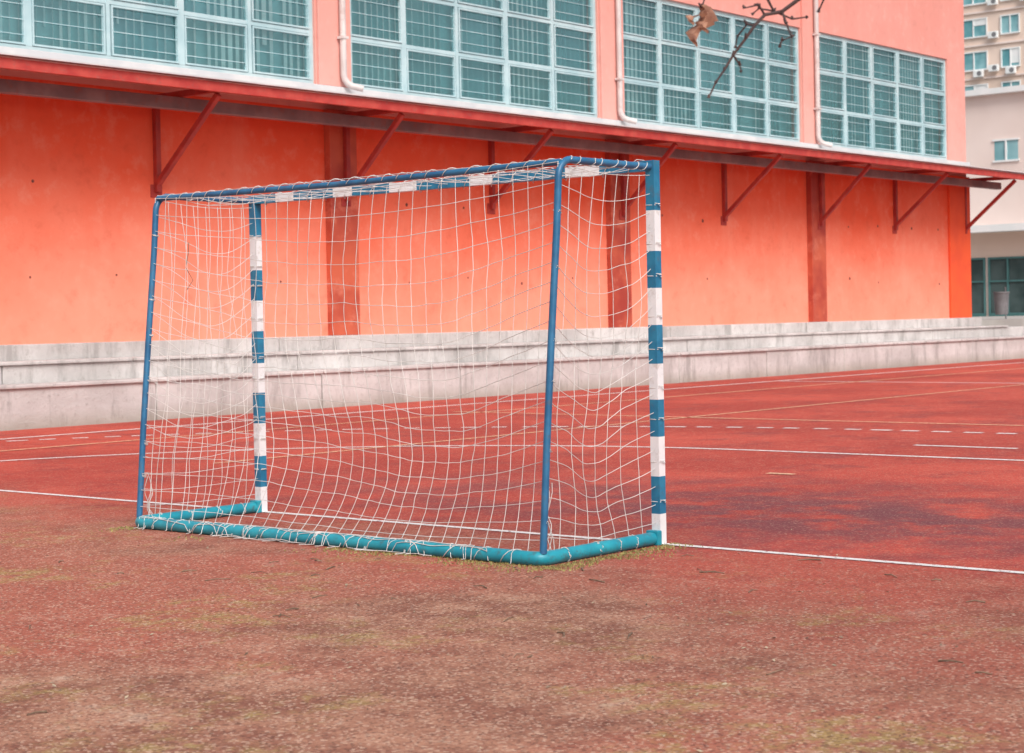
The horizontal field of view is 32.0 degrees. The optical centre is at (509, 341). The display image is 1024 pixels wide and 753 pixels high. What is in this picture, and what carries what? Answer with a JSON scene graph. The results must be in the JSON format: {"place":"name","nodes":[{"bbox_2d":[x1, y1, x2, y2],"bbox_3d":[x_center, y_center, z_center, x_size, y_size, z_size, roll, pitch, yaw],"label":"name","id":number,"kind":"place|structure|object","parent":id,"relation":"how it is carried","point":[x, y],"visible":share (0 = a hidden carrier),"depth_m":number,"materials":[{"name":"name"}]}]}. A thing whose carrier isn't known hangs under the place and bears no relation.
{"place":"outdoors","nodes":[
{"label":"outdoors","id":0,"kind":"place"},
{"bbox_2d":[26,554,991,714],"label":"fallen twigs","id":1,"kind":"object","parent":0,"point":[701,571],"visible":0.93,"depth_m":8.05,"materials":[{"name":"brown wood"}]},
{"bbox_2d":[0,525,1019,751],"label":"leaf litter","id":2,"kind":"object","parent":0,"point":[646,604],"visible":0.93,"depth_m":6.77,"materials":[{"name":"brown plant"}]},
{"bbox_2d":[0,358,1023,752],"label":"sports court","id":3,"kind":"object","parent":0,"point":[896,500],"depth_m":8.28,"materials":[{"name":"red rubber"}]},
{"bbox_2d":[135,155,666,565],"bbox_3d":[-0.781,0.078,10.299,3.284,2.101,1.170,-1,1,40],"label":"football goal","id":4,"kind":"object","parent":3,"relation":"on","point":[186,521],"visible":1,"depth_m":9.82,"materials":[{"name":"white paint"}]},
{"bbox_2d":[99,526,702,573],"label":"moss tufts","id":5,"kind":"object","parent":3,"relation":"on","point":[589,562],"visible":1,"depth_m":9.19,"materials":[{"name":"green plant"}]},
{"bbox_2d":[0,317,1023,430],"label":"concrete bleachers","id":6,"kind":"object","parent":3,"relation":"on","point":[50,385],"visible":0.76,"depth_m":27.97,"materials":[{"name":"grey concrete"}]},
{"bbox_2d":[0,362,1023,573],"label":"court markings","id":7,"kind":"object","parent":3,"relation":"on","point":[572,445],"visible":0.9,"depth_m":17.30,"materials":[{"name":"white paint"}]},
{"bbox_2d":[685,0,823,97],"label":"bare tree","id":8,"kind":"object","parent":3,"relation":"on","point":[708,17],"visible":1,"depth_m":4.99,"materials":[{"name":"brown plant"}]},
{"bbox_2d":[0,52,1023,173],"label":"canopy sheet","id":9,"kind":"object","parent":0,"point":[104,66],"visible":0.17,"depth_m":27.08,"materials":[{"name":"red metal"}]},
{"bbox_2d":[0,57,1023,179],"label":"canopy fascia","id":10,"kind":"structure","parent":9,"relation":"attached to","point":[97,73],"depth_m":27.03,"materials":[{"name":"red metal"}]},
{"bbox_2d":[0,79,1000,189],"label":"canopy gutter","id":11,"kind":"object","parent":10,"relation":"attached to","point":[46,90],"visible":1,"depth_m":28.07,"materials":[{"name":"brown metal"}]},
{"bbox_2d":[964,0,1023,87],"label":"walls","id":12,"kind":"structure","parent":0,"point":[994,52],"depth_m":148.26,"materials":[{"name":"beige paint"}]},
{"bbox_2d":[964,0,1020,89],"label":"window frames","id":13,"kind":"structure","parent":12,"relation":"attached to","point":[1015,54],"depth_m":148.23,"materials":[{"name":"white plastic"}]},
{"bbox_2d":[963,0,1018,90],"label":"window glass","id":14,"kind":"object","parent":13,"relation":"in","point":[980,57],"visible":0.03,"depth_m":149.03,"materials":[{"name":"teal glass"}]},
{"bbox_2d":[964,5,1023,80],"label":"floor bands","id":15,"kind":"object","parent":12,"relation":"attached to","point":[995,43],"depth_m":148.21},
{"bbox_2d":[973,0,1023,77],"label":"air conditioners","id":16,"kind":"object","parent":12,"relation":"attached to","point":[989,3],"visible":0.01,"depth_m":147.94,"materials":[{"name":"white plastic"}]},
{"bbox_2d":[977,0,1013,75],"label":"air conditioner fans","id":17,"kind":"object","parent":16,"relation":"attached to","point":[994,67],"visible":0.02,"depth_m":147.83,"materials":[{"name":"white plastic"}]},
{"bbox_2d":[972,316,1023,326],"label":"raised plaza","id":18,"kind":"structure","parent":0,"point":[1011,321],"depth_m":46.71,"materials":[{"name":"grey concrete"}]},
{"bbox_2d":[965,91,1023,315],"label":"walls","id":19,"kind":"structure","parent":18,"relation":"on","point":[989,119],"depth_m":64.80,"materials":[{"name":"beige paint"}]},
{"bbox_2d":[965,85,1023,233],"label":"slabs","id":20,"kind":"structure","parent":19,"relation":"on","point":[1012,227],"depth_m":64.13,"materials":[{"name":"white concrete"}]},
{"bbox_2d":[971,231,1023,257],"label":"beige band","id":21,"kind":"object","parent":19,"relation":"attached to","point":[998,244],"depth_m":64.75,"materials":[{"name":"beige paint"}]},
{"bbox_2d":[971,256,1023,316],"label":"door frames","id":22,"kind":"structure","parent":19,"relation":"attached to","point":[989,297],"depth_m":64.94,"materials":[{"name":"teal metal"}]},
{"bbox_2d":[971,258,1023,312],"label":"door glass","id":23,"kind":"object","parent":22,"relation":"in","point":[998,269],"visible":0.02,"depth_m":64.73,"materials":[{"name":"glass"}]},
{"bbox_2d":[992,138,1019,162],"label":"window frames","id":24,"kind":"structure","parent":19,"relation":"attached to","point":[1005,160],"depth_m":64.43,"materials":[{"name":"white metal"}]},
{"bbox_2d":[994,139,1017,160],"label":"window glass","id":25,"kind":"object","parent":24,"relation":"in","point":[1012,149],"visible":0.12,"depth_m":64.45,"materials":[{"name":"teal glass"}]},
{"bbox_2d":[993,287,1009,318],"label":"litter bin","id":26,"kind":"object","parent":18,"relation":"on","point":[1001,301],"visible":1,"depth_m":46.86,"materials":[{"name":"grey metal"}]},
{"label":"ground","id":27,"kind":"structure","parent":0,"visible":0},
{"bbox_2d":[0,75,949,344],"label":"wall","id":28,"kind":"structure","parent":27,"relation":"on","point":[76,215],"depth_m":28.59,"materials":[{"name":"orange paint"}]},
{"bbox_2d":[29,180,939,284],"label":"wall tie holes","id":29,"kind":"structure","parent":28,"relation":"attached to","point":[406,204],"depth_m":31.00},
{"bbox_2d":[323,109,826,335],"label":"pilasters","id":30,"kind":"object","parent":28,"relation":"attached to","point":[816,236],"visible":0.84,"depth_m":32.79,"materials":[{"name":"red paint"}]},
{"bbox_2d":[150,89,1016,233],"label":"canopy brackets","id":31,"kind":"object","parent":28,"relation":"attached to","point":[159,176],"visible":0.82,"depth_m":30.31,"materials":[{"name":"red metal"}]},
{"bbox_2d":[947,175,971,317],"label":"corner column","id":32,"kind":"structure","parent":28,"relation":"attached to","point":[959,253],"depth_m":43.73,"materials":[{"name":"orange paint"}]},
{"bbox_2d":[0,0,965,176],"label":"wall","id":33,"kind":"structure","parent":27,"relation":"on","point":[933,28],"depth_m":40.08,"materials":[{"name":"pink paint"}]},
{"bbox_2d":[2,0,938,156],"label":"interior","id":34,"kind":"object","parent":33,"relation":"attached to","point":[150,43],"visible":0.23,"depth_m":31.59,"materials":[{"name":"teal glass"}]},
{"bbox_2d":[0,0,940,154],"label":"vertical blinds","id":35,"kind":"object","parent":33,"relation":"attached to","point":[229,29],"visible":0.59,"depth_m":31.52,"materials":[{"name":"fabric"}]},
{"bbox_2d":[0,0,946,159],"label":"window frames","id":36,"kind":"structure","parent":33,"relation":"attached to","point":[248,24],"depth_m":31.84,"materials":[{"name":"white metal"}]},
{"bbox_2d":[0,46,969,165],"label":"window sill","id":37,"kind":"structure","parent":33,"relation":"attached to","point":[12,50],"depth_m":28.69,"materials":[{"name":"white concrete"}]},
{"bbox_2d":[316,0,820,144],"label":"piers","id":38,"kind":"structure","parent":33,"relation":"attached to","point":[328,42],"depth_m":32.84,"materials":[{"name":"pink paint"}]},
{"bbox_2d":[337,33,821,109],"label":"pipe clips","id":39,"kind":"object","parent":38,"relation":"attached to","point":[619,78],"visible":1,"depth_m":32.97,"materials":[{"name":"paint"}]},
{"bbox_2d":[339,0,832,147],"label":"downpipes","id":40,"kind":"object","parent":38,"relation":"attached to","point":[347,82],"visible":1,"depth_m":32.97,"materials":[{"name":"metal"}]}
]}

